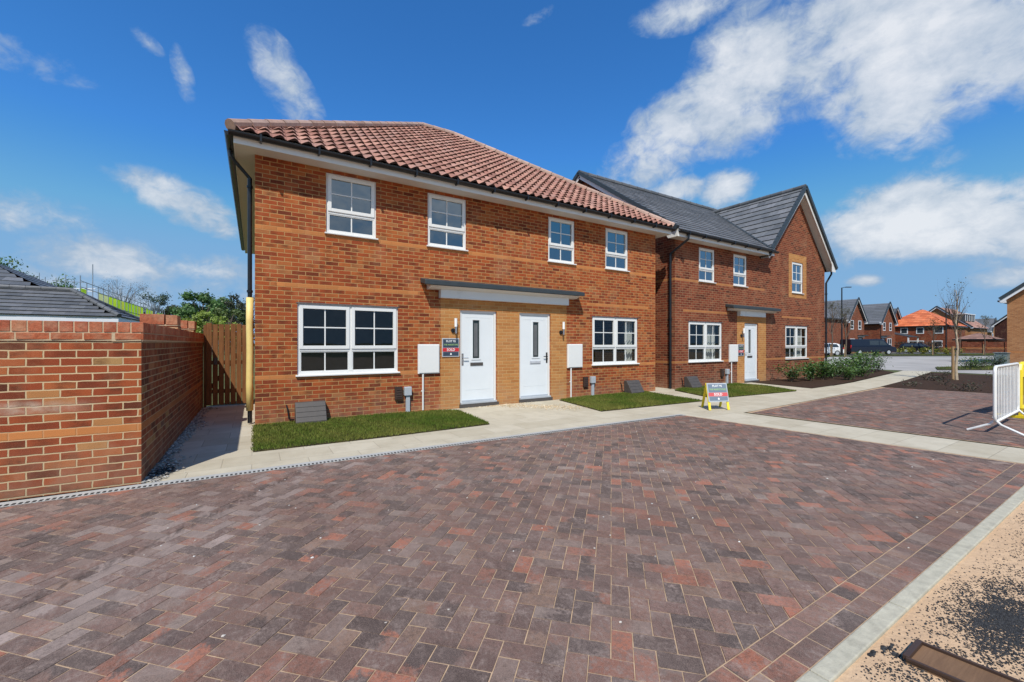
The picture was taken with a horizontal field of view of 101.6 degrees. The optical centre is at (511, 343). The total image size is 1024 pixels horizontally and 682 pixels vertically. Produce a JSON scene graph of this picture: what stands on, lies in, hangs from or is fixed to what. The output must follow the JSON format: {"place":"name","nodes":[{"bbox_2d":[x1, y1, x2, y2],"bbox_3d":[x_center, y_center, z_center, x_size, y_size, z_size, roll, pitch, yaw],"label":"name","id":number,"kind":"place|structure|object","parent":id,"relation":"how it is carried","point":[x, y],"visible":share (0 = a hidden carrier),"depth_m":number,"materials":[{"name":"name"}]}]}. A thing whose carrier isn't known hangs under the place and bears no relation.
{"place":"outdoors","nodes":[
{"label":"outdoors","id":0,"kind":"place"},
{"bbox_2d":[0,264,56,286],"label":"hipped house","id":1,"kind":"structure","parent":0,"point":[9,276],"depth_m":26.24,"materials":[{"name":"tile"}]},
{"bbox_2d":[0,284,139,322],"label":"garage","id":2,"kind":"structure","parent":0,"point":[27,302],"depth_m":15.30,"materials":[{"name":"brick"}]},
{"bbox_2d":[250,409,488,451],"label":"lawn","id":3,"kind":"structure","parent":0,"point":[279,435],"depth_m":6.91,"materials":[{"name":"green plant"}]},
{"bbox_2d":[286,400,326,422],"bbox_3d":[-3.682,1.245,7.481,0.642,0.370,0.320,0,0,-32],"label":"gas meter box","id":4,"kind":"object","parent":3,"relation":"on","point":[311,411],"visible":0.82,"depth_m":7.46,"materials":[{"name":"grey plastic"}]},
{"bbox_2d":[0,415,1023,681],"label":"block paving","id":5,"kind":"structure","parent":0,"point":[864,477],"depth_m":2.75,"materials":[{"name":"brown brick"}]},
{"bbox_2d":[0,344,1023,502],"bbox_3d":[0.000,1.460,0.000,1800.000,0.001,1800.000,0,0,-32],"label":"ground","id":6,"kind":"structure","parent":0,"point":[894,371],"depth_m":11.04,"materials":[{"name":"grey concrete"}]},
{"bbox_2d":[0,256,37,277],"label":"leafy tree","id":7,"kind":"object","parent":6,"relation":"on","point":[7,264],"visible":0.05,"depth_m":60.11,"materials":[{"name":"green plant"}]},
{"bbox_2d":[51,274,78,289],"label":"leafy tree","id":8,"kind":"object","parent":6,"relation":"on","point":[71,286],"visible":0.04,"depth_m":93.91,"materials":[{"name":"green plant"}]},
{"bbox_2d":[39,273,95,291],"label":"scaffold","id":9,"kind":"object","parent":6,"relation":"on","point":[69,281],"visible":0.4,"depth_m":45.98,"materials":[{"name":"grey metal"}]},
{"bbox_2d":[0,314,203,500],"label":"garden wall","id":10,"kind":"structure","parent":6,"relation":"on","point":[86,405],"depth_m":4.07,"materials":[{"name":"brick"}]},
{"bbox_2d":[203,323,253,406],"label":"side gate","id":11,"kind":"structure","parent":10,"relation":"attached to","point":[237,362],"depth_m":9.49,"materials":[{"name":"brown wood"}]},
{"bbox_2d":[80,264,164,316],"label":"scaffold","id":12,"kind":"object","parent":6,"relation":"on","point":[134,309],"visible":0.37,"depth_m":44.26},
{"bbox_2d":[94,271,151,310],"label":"leafy tree","id":13,"kind":"object","parent":6,"relation":"on","point":[142,288],"visible":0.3,"depth_m":119.75,"materials":[{"name":"green plant"}]},
{"bbox_2d":[136,290,172,314],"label":"leafy tree","id":14,"kind":"object","parent":6,"relation":"on","point":[163,298],"visible":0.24,"depth_m":104.44,"materials":[{"name":"green plant"}]},
{"bbox_2d":[161,303,196,318],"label":"leafy tree","id":15,"kind":"object","parent":6,"relation":"on","point":[168,309],"visible":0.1,"depth_m":83.69,"materials":[{"name":"green plant"}]},
{"bbox_2d":[165,288,224,339],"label":"leafy tree","id":16,"kind":"object","parent":6,"relation":"on","point":[188,309],"visible":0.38,"depth_m":68.47,"materials":[{"name":"green plant"}]},
{"bbox_2d":[187,310,237,354],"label":"leafy tree","id":17,"kind":"object","parent":6,"relation":"on","point":[205,317],"visible":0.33,"depth_m":51.07,"materials":[{"name":"green plant"}]},
{"bbox_2d":[204,296,236,345],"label":"leafy tree","id":18,"kind":"object","parent":6,"relation":"on","point":[222,299],"visible":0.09,"depth_m":81.46,"materials":[{"name":"green plant"}]},
{"bbox_2d":[211,306,254,352],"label":"leafy tree","id":19,"kind":"object","parent":6,"relation":"on","point":[239,314],"visible":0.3,"depth_m":58.88,"materials":[{"name":"green plant"}]},
{"bbox_2d":[222,293,254,336],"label":"leafy tree","id":20,"kind":"object","parent":6,"relation":"on","point":[239,303],"visible":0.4,"depth_m":68.42,"materials":[{"name":"green plant"}]},
{"bbox_2d":[0,414,684,506],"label":"drainage channel","id":21,"kind":"object","parent":6,"relation":"on","point":[64,496],"visible":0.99,"depth_m":4.76,"materials":[{"name":"concrete"}]},
{"bbox_2d":[224,118,675,424],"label":"semi detached house","id":22,"kind":"structure","parent":6,"relation":"on","point":[381,250],"depth_m":9.11,"materials":[{"name":"brick"}]},
{"bbox_2d":[296,302,399,376],"bbox_3d":[-3.110,-0.066,8.040,1.890,1.352,0.133,0,0,-32],"label":"window","id":23,"kind":"structure","parent":22,"relation":"in","point":[350,347],"depth_m":8.02,"materials":[{"name":"white plastic"}]},
{"bbox_2d":[324,173,377,239],"bbox_3d":[-3.091,-2.622,8.052,0.975,1.163,0.133,0,0,-32],"label":"window","id":24,"kind":"structure","parent":22,"relation":"in","point":[350,202],"depth_m":8.06,"materials":[{"name":"white plastic"}]},
{"bbox_2d":[395,386,402,399],"bbox_3d":[-2.301,1.010,8.472,0.150,0.260,0.066,0,0,-32],"label":"vent cover","id":25,"kind":"object","parent":22,"relation":"attached to","point":[399,393],"visible":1,"depth_m":8.45,"materials":[{"name":"brown plastic"}]},
{"bbox_2d":[404,386,411,411],"bbox_3d":[-2.138,1.150,8.560,0.150,0.520,0.088,0,0,-32],"label":"junction box","id":26,"kind":"object","parent":22,"relation":"attached to","point":[407,392],"visible":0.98,"depth_m":8.54,"materials":[{"name":"grey plastic"}]},
{"bbox_2d":[418,344,438,409],"bbox_3d":[-1.758,0.710,8.810,0.470,1.380,0.060,0,0,-32],"label":"meter cabinet","id":27,"kind":"object","parent":22,"relation":"attached to","point":[428,358],"visible":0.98,"depth_m":8.77,"materials":[{"name":"white plastic"}]},
{"bbox_2d":[426,193,467,251],"bbox_3d":[-1.411,-2.622,9.087,0.960,1.163,0.133,0,0,-32],"label":"window","id":28,"kind":"structure","parent":22,"relation":"in","point":[446,215],"depth_m":9.10,"materials":[{"name":"white plastic"}]},
{"bbox_2d":[442,338,458,356],"bbox_3d":[-1.334,0.092,9.090,0.405,0.405,0.022,0,0,-32],"label":"sold sign","id":29,"kind":"object","parent":22,"relation":"attached to","point":[450,347],"visible":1,"depth_m":9.08,"materials":[{"name":"white"}]},
{"bbox_2d":[462,313,492,399],"bbox_3d":[-0.775,0.309,9.504,0.812,1.981,0.100,0,0,-32],"label":"door","id":30,"kind":"structure","parent":22,"relation":"in","point":[477,328],"depth_m":9.51,"materials":[{"name":"white plastic"}]},
{"bbox_2d":[521,315,547,395],"bbox_3d":[0.553,0.309,10.322,0.812,1.981,0.100,0,0,-32],"label":"door","id":31,"kind":"structure","parent":22,"relation":"in","point":[534,356],"depth_m":10.34,"materials":[{"name":"white plastic"}]},
{"bbox_2d":[547,216,576,264],"bbox_3d":[1.269,-2.622,10.738,0.925,1.163,0.133,0,0,-32],"label":"window","id":32,"kind":"structure","parent":22,"relation":"in","point":[560,231],"depth_m":10.75,"materials":[{"name":"white plastic"}]},
{"bbox_2d":[567,344,582,396],"bbox_3d":[1.643,0.710,10.906,0.500,1.380,0.060,0,0,-32],"label":"meter cabinet","id":33,"kind":"object","parent":22,"relation":"attached to","point":[574,355],"visible":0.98,"depth_m":10.84,"materials":[{"name":"white plastic"}]},
{"bbox_2d":[590,376,595,394],"bbox_3d":[2.170,1.150,11.214,0.150,0.520,0.088,0,0,-32],"label":"junction box","id":34,"kind":"object","parent":22,"relation":"attached to","point":[592,380],"visible":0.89,"depth_m":11.19,"materials":[{"name":"grey plastic"}]},
{"bbox_2d":[591,316,639,365],"bbox_3d":[2.869,-0.060,11.819,1.835,1.440,0.294,0,0,-32],"label":"window","id":35,"kind":"structure","parent":22,"relation":"in","point":[627,346],"depth_m":11.80,"materials":[{"name":"white plastic"}]},
{"bbox_2d":[605,228,629,271],"bbox_3d":[2.948,-2.622,11.772,0.950,1.163,0.133,0,0,-32],"label":"window","id":36,"kind":"structure","parent":22,"relation":"in","point":[615,240],"depth_m":11.79,"materials":[{"name":"white plastic"}]},
{"bbox_2d":[572,170,837,388],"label":"gabled house","id":37,"kind":"structure","parent":6,"relation":"on","point":[757,268],"depth_m":15.54,"materials":[{"name":"red brick"},{"name":"grey roof tile"},{"name":"white upvc"}]},
{"bbox_2d":[688,321,722,362],"bbox_3d":[6.409,-0.040,14.000,1.900,1.440,0.295,0,0,-32],"label":"window","id":38,"kind":"structure","parent":37,"relation":"in","point":[708,346],"depth_m":14.18,"materials":[{"name":"white plastic"}]},
{"bbox_2d":[698,247,716,283],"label":"window","id":39,"kind":"structure","parent":37,"relation":"in","point":[706,256],"depth_m":13.98,"materials":[{"name":"white plastic"}]},
{"bbox_2d":[729,344,737,382],"bbox_3d":[7.799,0.720,14.698,0.500,1.360,0.060,0,0,-32],"label":"meter cabinet","id":40,"kind":"object","parent":37,"relation":"attached to","point":[733,352],"visible":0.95,"depth_m":14.63,"materials":[{"name":"white plastic"}]},
{"bbox_2d":[738,344,743,355],"bbox_3d":[8.208,0.240,14.969,0.360,0.420,0.022,0,0,-32],"label":"sold sign","id":41,"kind":"object","parent":37,"relation":"attached to","point":[740,349],"visible":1,"depth_m":14.96,"materials":[{"name":"white"}]},
{"bbox_2d":[733,254,748,287],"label":"window","id":42,"kind":"structure","parent":37,"relation":"in","point":[739,261],"depth_m":15.02,"materials":[{"name":"white plastic"}]},
{"bbox_2d":[745,325,755,378],"bbox_3d":[8.781,0.329,15.392,0.782,1.981,0.100,0,0,-32],"label":"door","id":43,"kind":"structure","parent":37,"relation":"in","point":[750,330],"depth_m":15.42,"materials":[{"name":"white plastic"}]},
{"bbox_2d":[785,325,808,358],"bbox_3d":[11.636,-0.030,17.221,1.900,1.460,0.295,0,0,-32],"label":"window","id":44,"kind":"structure","parent":37,"relation":"in","point":[797,346],"depth_m":17.44,"materials":[{"name":"white plastic"}]},
{"bbox_2d":[792,262,803,294],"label":"window","id":45,"kind":"structure","parent":37,"relation":"in","point":[796,267],"depth_m":17.22,"materials":[{"name":"white plastic"}]},
{"bbox_2d":[827,297,868,353],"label":"gabled house","id":46,"kind":"structure","parent":6,"relation":"on","point":[860,320],"depth_m":59.35,"materials":[{"name":"brick"}]},
{"bbox_2d":[863,302,898,352],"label":"gabled house","id":47,"kind":"structure","parent":6,"relation":"on","point":[883,321],"depth_m":65.75,"materials":[{"name":"brick"}]},
{"bbox_2d":[893,307,918,342],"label":"gabled house","id":48,"kind":"structure","parent":6,"relation":"on","point":[897,313],"depth_m":74.72,"materials":[{"name":"brick"}]},
{"bbox_2d":[796,486,1023,681],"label":"kerb","id":49,"kind":"structure","parent":6,"relation":"on","point":[838,661],"depth_m":2.26,"materials":[{"name":"concrete"}]},
{"bbox_2d":[895,341,942,352],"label":"hedge","id":50,"kind":"object","parent":6,"relation":"on","point":[931,343],"visible":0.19,"depth_m":66.22,"materials":[{"name":"green plant"}]},
{"bbox_2d":[997,282,1023,362],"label":"gabled house","id":51,"kind":"structure","parent":6,"relation":"on","point":[1013,299],"depth_m":29.17,"materials":[{"name":"brick"}]},
{"bbox_2d":[0,0,1023,343],"label":"sky","id":52,"kind":"structure","parent":0,"point":[902,121],"materials":[{"name":"blue"}]},
{"bbox_2d":[464,402,586,410],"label":"gravel","id":53,"kind":"structure","parent":0,"point":[533,405],"depth_m":9.45,"materials":[{"name":"grey gravel"}]},
{"bbox_2d":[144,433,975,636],"bbox_3d":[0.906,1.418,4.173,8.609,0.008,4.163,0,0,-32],"label":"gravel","id":54,"kind":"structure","parent":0,"point":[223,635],"depth_m":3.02,"materials":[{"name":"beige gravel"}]},
{"bbox_2d":[142,371,1023,483],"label":"path","id":55,"kind":"structure","parent":0,"point":[223,444],"depth_m":6.93,"materials":[{"name":"concrete"}]},
{"bbox_2d":[148,463,178,480],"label":"dark gravel","id":56,"kind":"structure","parent":55,"relation":"on","point":[165,470],"depth_m":4.62,"materials":[{"name":"grey gravel"}]},
{"bbox_2d":[141,407,217,482],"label":"gravel","id":57,"kind":"structure","parent":55,"relation":"on","point":[200,417],"depth_m":5.69,"materials":[{"name":"grey gravel"}]},
{"bbox_2d":[701,383,729,409],"bbox_3d":[4.457,1.150,9.157,0.474,0.566,0.580,0,0,5],"label":"board","id":58,"kind":"object","parent":55,"relation":"on","point":[716,392],"visible":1,"depth_m":9.03,"materials":[{"name":"yellow plastic"}]},
{"bbox_2d":[559,391,701,411],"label":"lawn","id":59,"kind":"structure","parent":0,"point":[612,401],"depth_m":10.14,"materials":[{"name":"green plant"}]},
{"bbox_2d":[620,380,643,393],"bbox_3d":[3.418,1.245,11.855,0.642,0.370,0.320,0,0,-32],"label":"gas meter box","id":60,"kind":"object","parent":59,"relation":"on","point":[633,386],"visible":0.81,"depth_m":11.82,"materials":[{"name":"grey plastic"}]},
{"bbox_2d":[674,382,796,396],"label":"lawn","id":61,"kind":"structure","parent":0,"point":[734,389],"depth_m":12.44,"materials":[{"name":"green plant"}]},
{"bbox_2d":[681,376,701,387],"bbox_3d":[5.717,1.245,13.272,0.642,0.370,0.320,0,0,-32],"label":"gas meter box","id":62,"kind":"object","parent":61,"relation":"on","point":[692,381],"visible":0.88,"depth_m":13.23,"materials":[{"name":"grey plastic"}]},
{"bbox_2d":[756,367,892,387],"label":"soil","id":63,"kind":"structure","parent":0,"point":[815,382],"depth_m":15.50,"materials":[{"name":"brown soil"}]},
{"bbox_2d":[773,357,810,381],"bbox_3d":[10.372,0.969,15.509,0.795,0.913,1.133,0,0,-25],"label":"laurel shrub","id":64,"kind":"object","parent":63,"relation":"on","point":[791,373],"visible":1,"depth_m":15.44,"materials":[{"name":"green plant"}]},
{"bbox_2d":[801,359,822,380],"bbox_3d":[11.313,1.011,15.787,0.682,0.830,0.902,0,0,30],"label":"laurel shrub","id":65,"kind":"object","parent":63,"relation":"on","point":[812,372],"visible":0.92,"depth_m":15.72,"materials":[{"name":"green plant"}]},
{"bbox_2d":[810,360,836,379],"bbox_3d":[12.213,1.002,16.432,0.863,0.846,1.046,0,0,-41],"label":"laurel shrub","id":66,"kind":"object","parent":63,"relation":"on","point":[821,374],"visible":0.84,"depth_m":16.26,"materials":[{"name":"green plant"}]},
{"bbox_2d":[814,358,843,377],"bbox_3d":[12.853,1.006,16.998,1.074,0.839,0.894,0,0,2],"label":"laurel shrub","id":67,"kind":"object","parent":63,"relation":"on","point":[833,373],"visible":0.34,"depth_m":16.83,"materials":[{"name":"green plant"}]},
{"bbox_2d":[821,355,858,376],"bbox_3d":[13.787,0.921,17.549,1.330,1.008,0.951,0,0,4],"label":"laurel shrub","id":68,"kind":"object","parent":63,"relation":"on","point":[844,362],"visible":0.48,"depth_m":17.44,"materials":[{"name":"green plant"}]},
{"bbox_2d":[829,355,864,367],"bbox_3d":[14.668,0.913,18.459,1.345,1.022,0.965,0,0,2],"label":"laurel shrub","id":69,"kind":"object","parent":63,"relation":"on","point":[847,360],"visible":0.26,"depth_m":18.25,"materials":[{"name":"green plant"}]},
{"bbox_2d":[838,363,861,379],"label":"laurel shrub","id":70,"kind":"object","parent":63,"relation":"on","point":[848,372],"visible":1,"depth_m":16.16,"materials":[{"name":"green plant"}]},
{"bbox_2d":[839,351,870,368],"bbox_3d":[15.679,0.879,19.108,1.320,1.091,0.720,0,0,9],"label":"laurel shrub","id":71,"kind":"object","parent":63,"relation":"on","point":[861,364],"visible":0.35,"depth_m":19.02,"materials":[{"name":"green plant"}]},
{"bbox_2d":[853,363,875,376],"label":"laurel shrub","id":72,"kind":"object","parent":63,"relation":"on","point":[864,370],"visible":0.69,"depth_m":17.41,"materials":[{"name":"green plant"}]},
{"bbox_2d":[853,350,879,370],"bbox_3d":[16.760,0.861,19.787,1.013,1.127,0.980,0,0,10],"label":"laurel shrub","id":73,"kind":"object","parent":63,"relation":"on","point":[872,358],"visible":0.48,"depth_m":19.63,"materials":[{"name":"green plant"}]},
{"bbox_2d":[864,353,884,371],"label":"laurel shrub","id":74,"kind":"object","parent":63,"relation":"on","point":[876,364],"visible":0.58,"depth_m":20.34,"materials":[{"name":"green plant"}]},
{"bbox_2d":[827,355,876,356],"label":"verge","id":75,"kind":"structure","parent":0,"point":[843,356],"depth_m":44.75,"materials":[{"name":"green plant"}]},
{"bbox_2d":[827,343,843,355],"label":"hatchback car","id":76,"kind":"object","parent":75,"relation":"on","point":[836,349],"visible":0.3,"depth_m":47.11,"materials":[{"name":"white paint"}]},
{"bbox_2d":[827,300,844,355],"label":"street tree","id":77,"kind":"object","parent":75,"relation":"on","point":[831,331],"visible":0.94,"depth_m":45.14,"materials":[{"name":"brown plant"}]},
{"bbox_2d":[841,287,850,355],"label":"street lamp","id":78,"kind":"object","parent":75,"relation":"on","point":[842,320],"visible":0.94,"depth_m":46.96,"materials":[{"name":"black metal"}]},
{"bbox_2d":[836,307,856,356],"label":"street tree","id":79,"kind":"object","parent":75,"relation":"on","point":[845,345],"visible":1,"depth_m":44.44,"materials":[{"name":"brown plant"}]},
{"bbox_2d":[867,643,900,657],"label":"dark gravel","id":80,"kind":"structure","parent":0,"point":[871,653],"depth_m":1.94,"materials":[{"name":"grey gravel"}]},
{"bbox_2d":[748,387,1023,447],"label":"kerb","id":81,"kind":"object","parent":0,"point":[843,424],"visible":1,"depth_m":8.86,"materials":[{"name":"grey concrete"}]},
{"bbox_2d":[754,387,1023,446],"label":"parking paving","id":82,"kind":"structure","parent":0,"point":[950,414],"depth_m":8.46,"materials":[{"name":"brown brick"}]},
{"bbox_2d":[967,362,1023,436],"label":"crowd barrier","id":83,"kind":"object","parent":82,"relation":"on","point":[1014,388],"visible":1,"depth_m":7.03,"materials":[{"name":"white metal"}]},
{"bbox_2d":[1000,361,1023,418],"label":"plastic barrier","id":84,"kind":"object","parent":82,"relation":"on","point":[1019,415],"visible":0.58,"depth_m":7.82,"materials":[{"name":"yellow plastic"}]},
{"bbox_2d":[827,356,1009,374],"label":"road","id":85,"kind":"structure","parent":0,"point":[919,363],"depth_m":29.81,"materials":[{"name":"grey asphalt"}]},
{"bbox_2d":[935,365,1009,369],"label":"verge","id":86,"kind":"structure","parent":85,"relation":"on","point":[990,367],"depth_m":23.36,"materials":[{"name":"green plant"}]},
{"bbox_2d":[958,357,978,367],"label":"garden shrub","id":87,"kind":"object","parent":86,"relation":"on","point":[971,362],"visible":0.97,"depth_m":23.48,"materials":[{"name":"green plant"}]},
{"bbox_2d":[969,354,991,367],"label":"garden shrub","id":88,"kind":"object","parent":86,"relation":"on","point":[985,362],"visible":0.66,"depth_m":24.21,"materials":[{"name":"green plant"}]},
{"bbox_2d":[985,355,1006,365],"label":"garden shrub","id":89,"kind":"object","parent":86,"relation":"on","point":[998,363],"visible":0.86,"depth_m":25.20,"materials":[{"name":"green plant"}]},
{"bbox_2d":[993,352,1009,363],"bbox_3d":[33.579,1.030,28.617,0.900,0.800,0.700,0,0,-32],"label":"utility cabinet","id":90,"kind":"object","parent":85,"relation":"on","point":[997,354],"visible":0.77,"depth_m":28.41,"materials":[{"name":"metal"}]},
{"bbox_2d":[834,501,1023,681],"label":"sand","id":91,"kind":"structure","parent":0,"point":[988,543],"depth_m":2.22,"materials":[{"name":"beige sand"}]},
{"bbox_2d":[903,639,1023,681],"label":"timber board","id":92,"kind":"object","parent":91,"relation":"on","point":[937,661],"visible":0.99,"depth_m":1.83,"materials":[{"name":"brown wood"}]},
{"bbox_2d":[895,309,967,351],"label":"hipped house","id":93,"kind":"structure","parent":0,"point":[910,324],"depth_m":73.43,"materials":[{"name":"tile"}]},
{"bbox_2d":[851,510,1023,681],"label":"dark gravel","id":94,"kind":"structure","parent":0,"point":[1010,621],"depth_m":2.13,"materials":[{"name":"grey gravel"}]},
{"bbox_2d":[883,352,993,353],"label":"parking court","id":95,"kind":"object","parent":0,"point":[931,353],"visible":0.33,"depth_m":58.80,"materials":[{"name":"grey asphalt"}]},
{"bbox_2d":[898,343,940,352],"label":"estate car","id":96,"kind":"object","parent":95,"relation":"on","point":[915,346],"visible":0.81,"depth_m":62.40,"materials":[{"name":"black paint"}]},
{"bbox_2d":[945,305,953,347],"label":"street lamp","id":97,"kind":"object","parent":95,"relation":"on","point":[946,327],"visible":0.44,"depth_m":57.98,"materials":[{"name":"black metal"}]},
{"bbox_2d":[943,341,1006,352],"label":"boundary wall","id":98,"kind":"structure","parent":95,"relation":"on","point":[977,347],"depth_m":60.76,"materials":[{"name":"brick"}]},
{"bbox_2d":[881,372,1023,394],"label":"bed soil","id":99,"kind":"structure","parent":0,"point":[977,380],"depth_m":14.71,"materials":[{"name":"brown soil"}]},
{"bbox_2d":[935,277,971,379],"bbox_3d":[17.128,-0.605,16.214,1.605,4.090,1.064,0,0,-32],"label":"young tree","id":100,"kind":"object","parent":99,"relation":"on","point":[954,365],"visible":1,"depth_m":16.14,"materials":[{"name":"brown plant"}]},
{"bbox_2d":[929,306,988,335],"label":"gabled house","id":101,"kind":"structure","parent":0,"point":[969,321],"depth_m":81.71,"materials":[{"name":"brick"}]},
{"bbox_2d":[952,333,1004,341],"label":"garage","id":102,"kind":"structure","parent":0,"point":[977,337],"depth_m":66.86,"materials":[{"name":"tile"}]},
{"bbox_2d":[975,317,996,336],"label":"gabled house","id":103,"kind":"structure","parent":0,"point":[990,331],"depth_m":99.78,"materials":[{"name":"brick"}]},
{"label":"tarmac road","id":104,"kind":"structure","parent":0,"visible":0},
{"bbox_2d":[840,339,896,354],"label":"panel van","id":105,"kind":"object","parent":104,"relation":"on","point":[867,345],"visible":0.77,"depth_m":52.06,"materials":[{"name":"blue paint"}]},
{"bbox_2d":[878,353,993,355],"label":"verge","id":106,"kind":"structure","parent":104,"relation":"on","point":[960,354],"depth_m":49.72,"materials":[{"name":"green plant"}]},
{"bbox_2d":[919,317,943,354],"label":"street tree","id":107,"kind":"object","parent":106,"relation":"on","point":[933,325],"visible":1,"depth_m":50.99,"materials":[{"name":"brown plant"}]},
{"bbox_2d":[957,326,965,353],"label":"street tree","id":108,"kind":"object","parent":106,"relation":"on","point":[958,328],"visible":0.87,"depth_m":51.60,"materials":[{"name":"plant"}]},
{"bbox_2d":[977,315,1000,354],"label":"street tree","id":109,"kind":"object","parent":106,"relation":"on","point":[980,329],"visible":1,"depth_m":50.11,"materials":[{"name":"brown plant"}]},
{"bbox_2d":[990,314,1006,341],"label":"gabled house","id":110,"kind":"structure","parent":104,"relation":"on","point":[1000,327],"depth_m":70.26,"materials":[{"name":"red brick"}]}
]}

